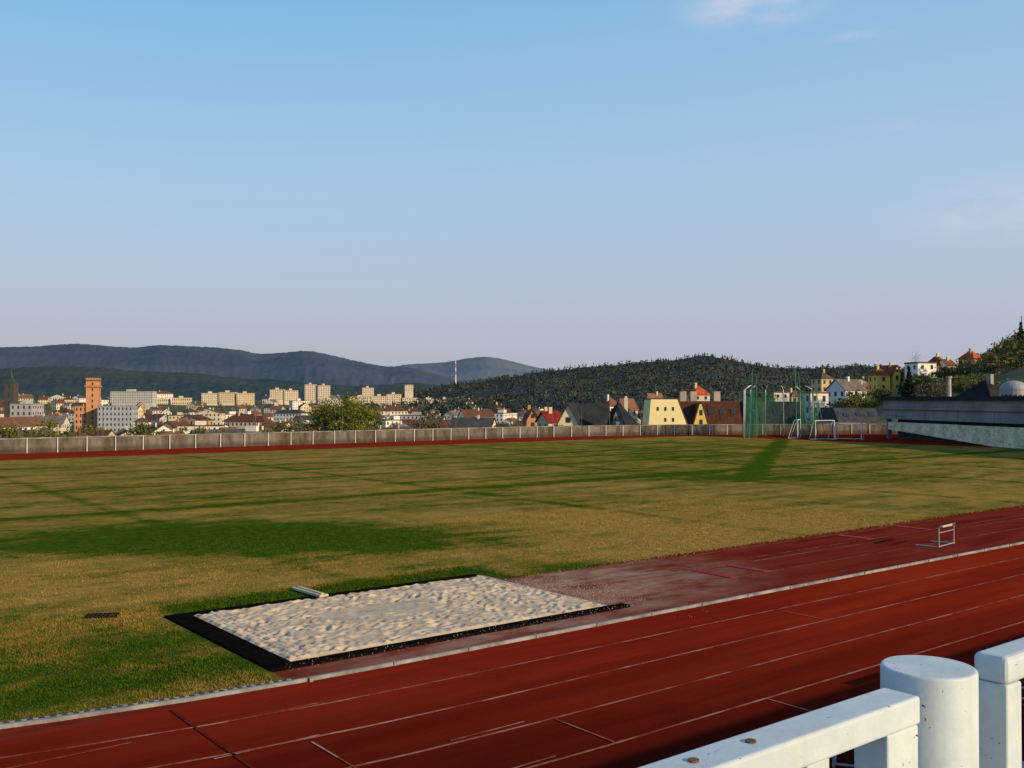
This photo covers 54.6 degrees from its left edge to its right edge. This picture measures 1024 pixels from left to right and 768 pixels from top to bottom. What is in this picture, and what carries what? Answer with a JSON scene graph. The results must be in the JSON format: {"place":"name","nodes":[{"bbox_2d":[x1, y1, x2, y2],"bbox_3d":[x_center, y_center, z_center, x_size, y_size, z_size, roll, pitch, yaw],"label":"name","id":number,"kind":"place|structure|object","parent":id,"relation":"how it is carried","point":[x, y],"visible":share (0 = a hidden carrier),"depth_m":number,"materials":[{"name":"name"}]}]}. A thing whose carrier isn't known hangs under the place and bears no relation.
{"place":"outdoors","nodes":[
{"label":"outdoors","id":0,"kind":"place"},
{"bbox_2d":[0,366,441,400],"bbox_3d":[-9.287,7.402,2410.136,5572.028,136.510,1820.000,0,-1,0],"label":"hill","id":1,"kind":"structure","parent":0,"point":[49,381],"depth_m":2197.59,"materials":[{"name":"plant"}]},
{"bbox_2d":[0,344,464,385],"bbox_3d":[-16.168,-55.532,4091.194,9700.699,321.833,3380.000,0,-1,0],"label":"hill","id":2,"kind":"structure","parent":0,"point":[310,367],"depth_m":3687.41,"materials":[{"name":"plant"}]},
{"bbox_2d":[394,357,548,382],"bbox_3d":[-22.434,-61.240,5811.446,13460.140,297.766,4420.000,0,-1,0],"label":"hill","id":3,"kind":"structure","parent":0,"point":[475,368],"depth_m":5790.99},
{"bbox_2d":[0,434,1023,767],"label":"running track","id":4,"kind":"structure","parent":0,"point":[610,720],"depth_m":16.03,"materials":[{"name":"rubber"}]},
{"bbox_2d":[170,709,254,767],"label":"finish line","id":5,"kind":"object","parent":4,"relation":"on","point":[214,740],"visible":1,"depth_m":12.60,"materials":[{"name":"paint"}]},
{"bbox_2d":[164,574,682,672],"bbox_3d":[-1.064,4.598,20.775,10.566,0.133,8.637,1,-1,-38],"label":"long jump pit","id":6,"kind":"object","parent":4,"relation":"on","point":[282,635],"visible":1,"depth_m":19.39,"materials":[{"name":"sand"}]},
{"bbox_2d":[292,586,327,597],"bbox_3d":[-4.469,4.573,21.929,0.220,0.075,1.240,1,-1,-41],"label":"sand leveller board","id":7,"kind":"object","parent":6,"relation":"on","point":[309,591],"visible":1,"depth_m":21.81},
{"bbox_2d":[26,424,869,452],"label":"white posts","id":8,"kind":"object","parent":4,"relation":"on","point":[395,436],"visible":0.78,"depth_m":97.60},
{"bbox_2d":[0,435,1023,767],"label":"lane lines","id":9,"kind":"object","parent":4,"relation":"on","point":[580,677],"visible":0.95,"depth_m":14.59,"materials":[{"name":"paint"}]},
{"bbox_2d":[0,541,1023,728],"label":"track kerb","id":10,"kind":"structure","parent":4,"relation":"on","point":[113,709],"depth_m":16.13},
{"bbox_2d":[3,678,296,722],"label":"drain slots","id":11,"kind":"object","parent":10,"relation":"on","point":[143,702],"visible":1,"depth_m":14.06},
{"bbox_2d":[743,369,825,437],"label":"hammer throwing cage","id":12,"kind":"object","parent":4,"relation":"on","point":[747,418],"visible":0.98,"depth_m":110.47,"materials":[{"name":"green"}]},
{"bbox_2d":[915,523,955,547],"bbox_3d":[12.523,4.441,29.367,1.200,0.630,0.718,1,-1,-45],"label":"hurdle","id":13,"kind":"object","parent":4,"relation":"on","point":[939,541],"visible":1,"depth_m":29.07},
{"bbox_2d":[877,396,1023,448],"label":"stadium pavilion","id":14,"kind":"structure","parent":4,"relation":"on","point":[995,421],"depth_m":93.95,"materials":[{"name":"concrete"}]},
{"bbox_2d":[0,436,1023,721],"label":"grass field","id":15,"kind":"structure","parent":0,"point":[64,506],"depth_m":39.28,"materials":[{"name":"plant"}]},
{"bbox_2d":[84,612,119,618],"bbox_3d":[-8.130,4.591,19.687,0.600,0.036,0.400,0,-1,-11],"label":"drain cover","id":16,"kind":"object","parent":15,"relation":"on","point":[98,615],"visible":1,"depth_m":19.64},
{"bbox_2d":[0,0,1023,370],"label":"sky","id":17,"kind":"structure","parent":0,"point":[555,184],"materials":[{"name":"blue"}]},
{"bbox_2d":[1,357,1023,432],"bbox_3d":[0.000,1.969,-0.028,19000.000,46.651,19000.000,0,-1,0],"label":"ground","id":18,"kind":"structure","parent":0,"point":[1015,374],"depth_m":260.20,"materials":[{"name":"plant"}]},
{"bbox_2d":[4,369,18,416],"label":"church tower","id":19,"kind":"structure","parent":18,"relation":"on","point":[11,388],"depth_m":800.01,"materials":[{"name":"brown stone"}]},
{"bbox_2d":[0,423,25,437],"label":"deciduous tree","id":20,"kind":"object","parent":18,"relation":"on","point":[9,434],"visible":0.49,"depth_m":174.75,"materials":[{"name":"green plant"}]},
{"bbox_2d":[0,416,45,429],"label":"town house","id":21,"kind":"structure","parent":18,"relation":"on","point":[26,423],"depth_m":379.73,"materials":[{"name":"red tile"}]},
{"bbox_2d":[10,400,43,416],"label":"apartment building","id":22,"kind":"structure","parent":18,"relation":"on","point":[26,408],"depth_m":559.86,"materials":[{"name":"paint"}]},
{"bbox_2d":[32,416,62,437],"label":"deciduous tree","id":23,"kind":"object","parent":18,"relation":"on","point":[52,423],"visible":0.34,"depth_m":190.02,"materials":[{"name":"green plant"}]},
{"bbox_2d":[34,414,70,433],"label":"town house","id":24,"kind":"structure","parent":18,"relation":"on","point":[63,421],"depth_m":561.01,"materials":[{"name":"paint"}]},
{"bbox_2d":[50,398,65,409],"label":"town house","id":25,"kind":"structure","parent":18,"relation":"on","point":[57,403],"depth_m":1111.37,"materials":[{"name":"paint"}]},
{"bbox_2d":[74,403,85,431],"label":"walls","id":26,"kind":"structure","parent":18,"relation":"on","point":[78,418],"depth_m":698.95,"materials":[{"name":"paint"}]},
{"bbox_2d":[85,378,101,427],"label":"tower","id":27,"kind":"structure","parent":18,"relation":"on","point":[93,395],"depth_m":700.06,"materials":[{"name":"orange brick"}]},
{"bbox_2d":[88,427,116,435],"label":"town house","id":28,"kind":"structure","parent":18,"relation":"on","point":[104,432],"depth_m":388.64,"materials":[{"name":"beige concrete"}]},
{"bbox_2d":[97,403,137,431],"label":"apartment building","id":29,"kind":"structure","parent":18,"relation":"on","point":[128,411],"depth_m":689.92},
{"bbox_2d":[99,407,137,430],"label":"windows","id":30,"kind":"structure","parent":29,"relation":"attached to","point":[136,408],"depth_m":689.79,"materials":[{"name":"grey glass"}]},
{"bbox_2d":[110,389,155,409],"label":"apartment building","id":31,"kind":"structure","parent":18,"relation":"on","point":[148,405],"depth_m":1149.89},
{"bbox_2d":[149,413,166,423],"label":"town house","id":32,"kind":"structure","parent":18,"relation":"on","point":[160,417],"depth_m":803.11,"materials":[{"name":"grey"}]},
{"bbox_2d":[146,423,171,434],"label":"town house","id":33,"kind":"structure","parent":18,"relation":"on","point":[158,427],"depth_m":487.03,"materials":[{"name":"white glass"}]},
{"bbox_2d":[156,390,172,398],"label":"town house","id":34,"kind":"structure","parent":18,"relation":"on","point":[165,394],"depth_m":1323.32,"materials":[{"name":"paint"}]},
{"bbox_2d":[163,419,189,430],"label":"town house","id":35,"kind":"structure","parent":18,"relation":"on","point":[171,424],"depth_m":536.85,"materials":[{"name":"brown tile"}]},
{"bbox_2d":[171,396,191,404],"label":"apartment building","id":36,"kind":"structure","parent":18,"relation":"on","point":[181,398],"depth_m":1299.91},
{"bbox_2d":[176,413,212,424],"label":"town house","id":37,"kind":"structure","parent":18,"relation":"on","point":[190,419],"depth_m":601.90,"materials":[{"name":"brown tile"}]},
{"bbox_2d":[177,421,226,433],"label":"town house","id":38,"kind":"structure","parent":18,"relation":"on","point":[201,424],"depth_m":503.17,"materials":[{"name":"paint"}]},
{"bbox_2d":[196,408,224,424],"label":"town house","id":39,"kind":"structure","parent":18,"relation":"on","point":[217,416],"depth_m":737.05,"materials":[{"name":"paint"}]},
{"bbox_2d":[202,391,218,404],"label":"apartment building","id":40,"kind":"structure","parent":18,"relation":"on","point":[214,397],"depth_m":1300.14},
{"bbox_2d":[190,426,243,433],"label":"town house","id":41,"kind":"structure","parent":18,"relation":"on","point":[226,430],"depth_m":300.51,"materials":[{"name":"brown tile"}]},
{"bbox_2d":[219,391,236,404],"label":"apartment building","id":42,"kind":"structure","parent":18,"relation":"on","point":[226,396],"depth_m":1299.93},
{"bbox_2d":[237,391,254,404],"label":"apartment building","id":43,"kind":"structure","parent":18,"relation":"on","point":[242,399],"depth_m":1300.09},
{"bbox_2d":[0,397,493,433],"bbox_3d":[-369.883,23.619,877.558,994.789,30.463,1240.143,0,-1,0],"label":"town trees","id":44,"kind":"object","parent":18,"relation":"on","point":[205,404],"visible":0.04,"depth_m":1156.23,"materials":[{"name":"green plant"}]},
{"bbox_2d":[221,413,273,429],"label":"town house","id":45,"kind":"structure","parent":18,"relation":"on","point":[238,421],"depth_m":596.28,"materials":[{"name":"brown tile"}]},
{"bbox_2d":[270,388,283,404],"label":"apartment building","id":46,"kind":"structure","parent":18,"relation":"on","point":[280,400],"depth_m":1299.93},
{"bbox_2d":[259,420,294,431],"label":"town house","id":47,"kind":"structure","parent":18,"relation":"on","point":[267,424],"depth_m":494.38,"materials":[{"name":"brown tile"}]},
{"bbox_2d":[0,420,562,437],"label":"shrubs","id":48,"kind":"object","parent":18,"relation":"on","point":[136,428],"visible":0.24,"depth_m":167.64,"materials":[{"name":"green plant"}]},
{"bbox_2d":[273,408,307,421],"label":"town house","id":49,"kind":"structure","parent":18,"relation":"on","point":[286,414],"depth_m":764.32,"materials":[{"name":"paint"}]},
{"bbox_2d":[284,389,297,404],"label":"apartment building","id":50,"kind":"structure","parent":18,"relation":"on","point":[291,396],"depth_m":1299.88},
{"bbox_2d":[289,399,308,408],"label":"town house","id":51,"kind":"structure","parent":18,"relation":"on","point":[295,404],"depth_m":1181.67,"materials":[{"name":"paint"}]},
{"bbox_2d":[286,414,313,431],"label":"deciduous tree","id":52,"kind":"object","parent":18,"relation":"on","point":[299,427],"visible":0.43,"depth_m":198.96,"materials":[{"name":"green plant"}]},
{"bbox_2d":[305,383,316,402],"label":"tower block","id":53,"kind":"structure","parent":18,"relation":"on","point":[310,391],"depth_m":1400.18,"materials":[{"name":"beige concrete"}]},
{"bbox_2d":[304,397,338,430],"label":"deciduous tree","id":54,"kind":"object","parent":18,"relation":"on","point":[319,425],"visible":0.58,"depth_m":171.24,"materials":[{"name":"green plant"}]},
{"bbox_2d":[318,384,329,399],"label":"tower block","id":55,"kind":"structure","parent":18,"relation":"on","point":[324,391],"depth_m":1400.05,"materials":[{"name":"beige concrete"}]},
{"bbox_2d":[45,406,609,435],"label":"ball net posts","id":56,"kind":"object","parent":18,"relation":"on","point":[382,417],"visible":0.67,"depth_m":99.84,"materials":[{"name":"metal"}]},
{"bbox_2d":[310,392,391,430],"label":"deciduous tree","id":57,"kind":"object","parent":18,"relation":"on","point":[362,417],"visible":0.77,"depth_m":163.87,"materials":[{"name":"green plant"}]},
{"bbox_2d":[362,386,373,401],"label":"tower block","id":58,"kind":"structure","parent":18,"relation":"on","point":[367,391],"depth_m":1400.06,"materials":[{"name":"beige concrete"}]},
{"bbox_2d":[360,403,387,429],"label":"deciduous tree","id":59,"kind":"object","parent":18,"relation":"on","point":[379,423],"visible":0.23,"depth_m":174.51,"materials":[{"name":"green plant"}]},
{"bbox_2d":[376,406,407,414],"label":"town house","id":60,"kind":"structure","parent":18,"relation":"on","point":[397,411],"depth_m":849.54,"materials":[{"name":"paint"}]},
{"bbox_2d":[387,392,400,404],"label":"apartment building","id":61,"kind":"structure","parent":18,"relation":"on","point":[390,398],"depth_m":1299.87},
{"bbox_2d":[377,416,415,427],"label":"town house","id":62,"kind":"structure","parent":18,"relation":"on","point":[396,419],"depth_m":595.05,"materials":[{"name":"paint"}]},
{"bbox_2d":[404,385,412,397],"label":"tower block","id":63,"kind":"structure","parent":18,"relation":"on","point":[408,390],"depth_m":1400.16,"materials":[{"name":"beige concrete"}]},
{"bbox_2d":[398,412,435,419],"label":"town house","id":64,"kind":"structure","parent":18,"relation":"on","point":[415,414],"depth_m":706.27,"materials":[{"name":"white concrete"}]},
{"bbox_2d":[400,419,449,428],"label":"town house","id":65,"kind":"structure","parent":18,"relation":"on","point":[407,422],"depth_m":502.03,"materials":[{"name":"brown tile"}]},
{"bbox_2d":[409,410,451,428],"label":"deciduous tree","id":66,"kind":"object","parent":18,"relation":"on","point":[421,421],"visible":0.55,"depth_m":189.70,"materials":[{"name":"plant"}]},
{"bbox_2d":[0,425,897,453],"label":"concrete perimeter wall","id":67,"kind":"structure","parent":18,"relation":"on","point":[12,446],"depth_m":97.14,"materials":[{"name":"concrete"}]},
{"bbox_2d":[0,424,885,439],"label":"coping","id":68,"kind":"object","parent":67,"relation":"on","point":[392,429],"visible":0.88,"depth_m":97.24,"materials":[{"name":"concrete"}]},
{"bbox_2d":[448,415,496,427],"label":"town house","id":69,"kind":"structure","parent":18,"relation":"on","point":[467,422],"depth_m":389.90,"materials":[{"name":"grey tile"}]},
{"bbox_2d":[457,408,494,417],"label":"town house","id":70,"kind":"structure","parent":18,"relation":"on","point":[473,412],"depth_m":618.60,"materials":[{"name":"red tile"}]},
{"bbox_2d":[493,410,516,423],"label":"town house","id":71,"kind":"structure","parent":18,"relation":"on","point":[501,416],"depth_m":724.82,"materials":[{"name":"paint"}]},
{"bbox_2d":[537,414,556,425],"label":"walls","id":72,"kind":"structure","parent":18,"relation":"on","point":[541,420],"depth_m":232.86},
{"bbox_2d":[535,411,560,422],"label":"roof","id":73,"kind":"structure","parent":72,"relation":"on","point":[548,416],"depth_m":231.71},
{"bbox_2d":[558,405,578,425],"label":"walls","id":74,"kind":"structure","parent":18,"relation":"on","point":[568,413],"depth_m":200.01,"materials":[{"name":"paint"}]},
{"bbox_2d":[557,403,584,425],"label":"roof","id":75,"kind":"structure","parent":74,"relation":"on","point":[576,414],"depth_m":201.90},
{"bbox_2d":[616,396,638,422],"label":"villa","id":76,"kind":"object","parent":18,"relation":"on","point":[633,408],"visible":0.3,"depth_m":401.46,"materials":[{"name":"brown"}]},
{"bbox_2d":[642,399,685,424],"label":"walls","id":77,"kind":"structure","parent":18,"relation":"on","point":[652,415],"depth_m":181.95,"materials":[{"name":"paint"}]},
{"bbox_2d":[694,404,707,423],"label":"front gable","id":78,"kind":"structure","parent":18,"relation":"on","point":[700,417],"depth_m":186.93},
{"bbox_2d":[766,392,789,401],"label":"villa","id":79,"kind":"object","parent":18,"relation":"on","point":[779,394],"visible":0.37,"depth_m":420.00,"materials":[{"name":"white"}]},
{"bbox_2d":[797,392,828,423],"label":"villa","id":80,"kind":"object","parent":18,"relation":"on","point":[822,397],"visible":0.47,"depth_m":300.40,"materials":[{"name":"white"}]},
{"bbox_2d":[810,369,833,391],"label":"tower villa","id":81,"kind":"object","parent":18,"relation":"on","point":[821,381],"visible":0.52,"depth_m":421.03,"materials":[{"name":"beige"}]},
{"bbox_2d":[638,336,1023,418],"bbox_3d":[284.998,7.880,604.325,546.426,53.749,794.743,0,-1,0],"label":"hillside trees","id":82,"kind":"object","parent":18,"relation":"on","point":[1000,350],"visible":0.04,"depth_m":243.19,"materials":[{"name":"green plant"}]},
{"bbox_2d":[641,335,1023,423],"bbox_3d":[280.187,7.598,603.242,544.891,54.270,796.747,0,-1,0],"label":"budding trees","id":83,"kind":"object","parent":18,"relation":"on","point":[989,365],"visible":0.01,"depth_m":227.88,"materials":[{"name":"plant"}]},
{"bbox_2d":[824,376,867,406],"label":"suburb house","id":84,"kind":"structure","parent":18,"relation":"on","point":[836,389],"depth_m":339.06,"materials":[{"name":"white"}]},
{"bbox_2d":[832,395,864,407],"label":"deciduous tree","id":85,"kind":"object","parent":18,"relation":"on","point":[846,403],"visible":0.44,"depth_m":189.55,"materials":[{"name":"green plant"}]},
{"bbox_2d":[845,391,882,409],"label":"deciduous tree","id":86,"kind":"object","parent":18,"relation":"on","point":[870,404],"visible":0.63,"depth_m":208.80,"materials":[{"name":"green plant"}]},
{"bbox_2d":[867,366,889,398],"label":"yellow villa","id":87,"kind":"object","parent":18,"relation":"on","point":[878,378],"visible":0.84,"depth_m":360.40,"materials":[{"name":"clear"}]},
{"bbox_2d":[862,388,899,401],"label":"deciduous tree","id":88,"kind":"object","parent":18,"relation":"on","point":[882,392],"visible":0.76,"depth_m":238.93,"materials":[{"name":"green plant"}]},
{"bbox_2d":[880,362,901,389],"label":"yellow villa","id":89,"kind":"object","parent":18,"relation":"on","point":[894,372],"visible":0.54,"depth_m":362.57,"materials":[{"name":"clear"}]},
{"bbox_2d":[901,366,916,396],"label":"spruce tree","id":90,"kind":"object","parent":18,"relation":"on","point":[908,380],"visible":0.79,"depth_m":229.50,"materials":[{"name":"plant"}]},
{"bbox_2d":[897,374,938,386],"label":"deciduous tree","id":91,"kind":"object","parent":18,"relation":"on","point":[925,378],"visible":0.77,"depth_m":258.47,"materials":[{"name":"green plant"}]},
{"bbox_2d":[904,362,936,381],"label":"white villa","id":92,"kind":"object","parent":18,"relation":"on","point":[920,368],"visible":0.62,"depth_m":350.52,"materials":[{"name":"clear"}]},
{"bbox_2d":[901,380,957,396],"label":"deciduous tree","id":93,"kind":"object","parent":18,"relation":"on","point":[933,391],"visible":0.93,"depth_m":199.47,"materials":[{"name":"plant"}]},
{"bbox_2d":[924,365,959,378],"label":"deciduous tree","id":94,"kind":"object","parent":18,"relation":"on","point":[940,374],"visible":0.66,"depth_m":279.29,"materials":[{"name":"green plant"}]},
{"bbox_2d":[938,356,956,374],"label":"villa","id":95,"kind":"object","parent":18,"relation":"on","point":[948,362],"visible":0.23,"depth_m":353.94,"materials":[{"name":"orange"}]},
{"bbox_2d":[942,365,980,377],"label":"deciduous tree","id":96,"kind":"object","parent":18,"relation":"on","point":[967,370],"visible":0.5,"depth_m":259.45,"materials":[{"name":"green plant"}]},
{"bbox_2d":[939,378,985,394],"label":"deciduous tree","id":97,"kind":"object","parent":18,"relation":"on","point":[964,385],"visible":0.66,"depth_m":189.54,"materials":[{"name":"green plant"}]},
{"bbox_2d":[945,373,1012,386],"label":"deciduous tree","id":98,"kind":"object","parent":18,"relation":"on","point":[978,378],"visible":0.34,"depth_m":199.03,"materials":[{"name":"green plant"}]},
{"bbox_2d":[957,360,1008,373],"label":"deciduous tree","id":99,"kind":"object","parent":18,"relation":"on","point":[985,367],"visible":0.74,"depth_m":239.38,"materials":[{"name":"plant"}]},
{"bbox_2d":[999,381,1023,395],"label":"domed turret","id":100,"kind":"object","parent":18,"relation":"on","point":[1012,388],"visible":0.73,"depth_m":118.86,"materials":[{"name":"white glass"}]},
{"bbox_2d":[610,403,638,424],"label":"roof","id":101,"kind":"structure","parent":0,"point":[627,417],"depth_m":210.14,"materials":[{"name":"tile"}]},
{"bbox_2d":[413,356,873,413],"bbox_3d":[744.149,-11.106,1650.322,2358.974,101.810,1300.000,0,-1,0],"label":"hill","id":102,"kind":"structure","parent":0,"point":[488,391],"depth_m":1493.65,"materials":[{"name":"plant"}]},
{"bbox_2d":[320,352,903,415],"bbox_3d":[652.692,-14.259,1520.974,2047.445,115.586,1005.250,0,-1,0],"label":"hill spruces","id":103,"kind":"object","parent":102,"relation":"on","point":[561,404],"visible":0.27,"depth_m":1472.20,"materials":[{"name":"plant"}]},
{"bbox_2d":[320,355,904,412],"bbox_3d":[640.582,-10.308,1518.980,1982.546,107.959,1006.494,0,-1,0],"label":"hill woods","id":104,"kind":"object","parent":102,"relation":"on","point":[665,390],"visible":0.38,"depth_m":1412.10,"materials":[{"name":"green plant"}]},
{"bbox_2d":[680,401,741,423],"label":"roof","id":105,"kind":"structure","parent":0,"point":[716,417],"depth_m":189.81,"materials":[{"name":"tile"}]},
{"bbox_2d":[679,391,719,400],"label":"chimneys","id":106,"kind":"object","parent":105,"relation":"on","point":[693,395],"visible":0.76,"depth_m":192.49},
{"bbox_2d":[739,402,805,423],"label":"roof","id":107,"kind":"structure","parent":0,"point":[779,408],"depth_m":196.59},
{"bbox_2d":[638,637,1023,767],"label":"steel railing","id":108,"kind":"object","parent":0,"point":[918,711],"visible":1,"depth_m":1.81,"materials":[{"name":"metal"}]},
{"bbox_2d":[816,408,880,422],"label":"roof","id":109,"kind":"structure","parent":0,"point":[836,414],"depth_m":172.05,"materials":[{"name":"tile"}]},
{"bbox_2d":[957,381,999,395],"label":"roof","id":110,"kind":"structure","parent":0,"point":[984,388],"depth_m":162.29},
{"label":"walls","id":111,"kind":"object","parent":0,"visible":0},
{"bbox_2d":[574,403,610,425],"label":"roof","id":112,"kind":"structure","parent":111,"relation":"on","point":[595,413],"depth_m":210.04,"materials":[{"name":"tile"}]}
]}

